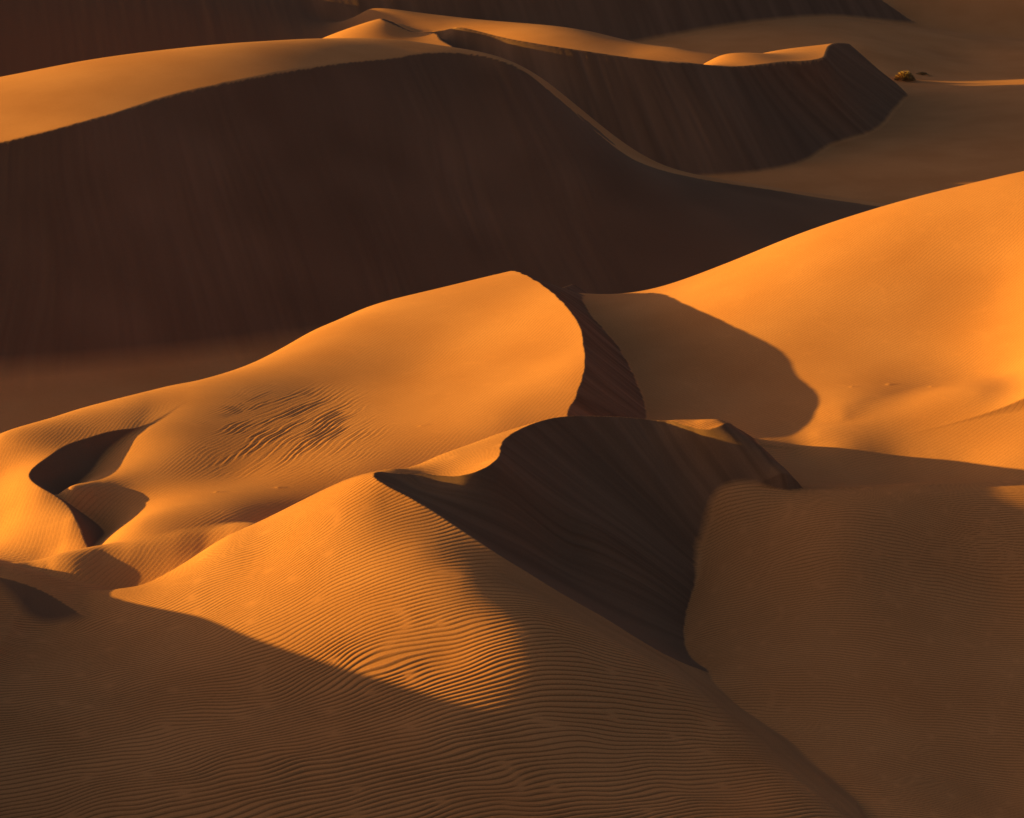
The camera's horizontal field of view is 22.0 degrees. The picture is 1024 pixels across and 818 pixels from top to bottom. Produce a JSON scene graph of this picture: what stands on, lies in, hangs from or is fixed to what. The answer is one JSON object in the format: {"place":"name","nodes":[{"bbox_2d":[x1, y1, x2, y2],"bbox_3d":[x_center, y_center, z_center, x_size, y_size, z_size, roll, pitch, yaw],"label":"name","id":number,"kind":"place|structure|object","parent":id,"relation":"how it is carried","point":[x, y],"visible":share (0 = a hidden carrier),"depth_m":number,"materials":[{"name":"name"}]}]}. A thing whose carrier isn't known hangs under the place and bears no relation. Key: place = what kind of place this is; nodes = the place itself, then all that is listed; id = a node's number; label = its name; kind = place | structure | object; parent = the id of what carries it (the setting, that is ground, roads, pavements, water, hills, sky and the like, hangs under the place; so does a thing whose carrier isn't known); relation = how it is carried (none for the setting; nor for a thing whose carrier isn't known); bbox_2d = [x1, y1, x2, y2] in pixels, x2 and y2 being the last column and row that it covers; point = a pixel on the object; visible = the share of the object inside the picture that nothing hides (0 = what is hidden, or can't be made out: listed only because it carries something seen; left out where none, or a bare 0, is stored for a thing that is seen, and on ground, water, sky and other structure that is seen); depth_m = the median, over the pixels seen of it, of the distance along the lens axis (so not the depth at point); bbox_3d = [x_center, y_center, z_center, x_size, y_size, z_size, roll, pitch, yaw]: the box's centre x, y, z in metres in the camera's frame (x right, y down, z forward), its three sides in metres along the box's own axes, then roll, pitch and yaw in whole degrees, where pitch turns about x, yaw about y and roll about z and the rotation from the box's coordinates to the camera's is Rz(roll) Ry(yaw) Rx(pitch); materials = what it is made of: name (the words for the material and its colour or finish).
{"place":"outdoors","nodes":[
{"label":"outdoors","id":0,"kind":"place"},
{"bbox_2d":[0,556,24,663],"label":"dune","id":1,"kind":"structure","parent":0,"point":[10,621],"depth_m":84.38,"materials":[{"name":"brown sand"}]},
{"bbox_2d":[0,561,111,626],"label":"dune","id":2,"kind":"structure","parent":0,"point":[34,599],"depth_m":86.42,"materials":[{"name":"brown sand"}]},
{"bbox_2d":[0,383,181,560],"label":"dune","id":3,"kind":"structure","parent":0,"point":[44,463],"depth_m":98.37,"materials":[{"name":"orange sand"}]},
{"bbox_2d":[6,522,254,588],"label":"dune","id":4,"kind":"structure","parent":0,"point":[125,563],"depth_m":90.17,"materials":[{"name":"orange sand"}]},
{"bbox_2d":[58,271,647,545],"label":"dune","id":5,"kind":"structure","parent":0,"point":[409,380],"depth_m":102.06,"materials":[{"name":"orange sand"}]},
{"bbox_2d":[0,0,720,76],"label":"dune","id":6,"kind":"structure","parent":0,"point":[37,34],"depth_m":217.58,"materials":[{"name":"orange sand"}]},
{"bbox_2d":[0,416,869,817],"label":"dune","id":7,"kind":"structure","parent":0,"point":[492,626],"depth_m":79.83,"materials":[{"name":"orange sand"}]},
{"bbox_2d":[0,38,888,381],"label":"dune","id":8,"kind":"structure","parent":0,"point":[196,204],"depth_m":141.76,"materials":[{"name":"brown sand"}]},
{"bbox_2d":[0,16,1023,433],"bbox_3d":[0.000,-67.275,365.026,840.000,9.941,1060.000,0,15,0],"label":"ground","id":9,"kind":"structure","parent":0,"point":[956,120],"depth_m":187.70,"materials":[{"name":"brown sand"}]},
{"bbox_2d":[894,70,915,81],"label":"dry shrub","id":10,"kind":"object","parent":9,"relation":"on","point":[903,76],"visible":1,"depth_m":217.65,"materials":[{"name":"yellow plant"}]},
{"bbox_2d":[917,72,931,75],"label":"dry shrub","id":11,"kind":"object","parent":9,"relation":"on","point":[923,73],"visible":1,"depth_m":221.58,"materials":[{"name":"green plant"}]},
{"bbox_2d":[305,0,917,42],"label":"dune","id":12,"kind":"structure","parent":0,"point":[639,21],"depth_m":230.02,"materials":[{"name":"brown sand"}]},
{"bbox_2d":[324,19,909,175],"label":"dune","id":13,"kind":"structure","parent":0,"point":[735,113],"depth_m":182.69,"materials":[{"name":"brown sand"}]},
{"bbox_2d":[580,171,1023,485],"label":"dune","id":14,"kind":"structure","parent":0,"point":[829,354],"depth_m":105.90,"materials":[{"name":"orange sand"}]},
{"bbox_2d":[684,479,1023,817],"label":"dune","id":15,"kind":"structure","parent":0,"point":[863,645],"depth_m":85.51,"materials":[{"name":"brown sand"}]},
{"bbox_2d":[885,0,1023,35],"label":"dune","id":16,"kind":"structure","parent":0,"point":[1001,17],"depth_m":257.15,"materials":[{"name":"brown sand"}]}
]}

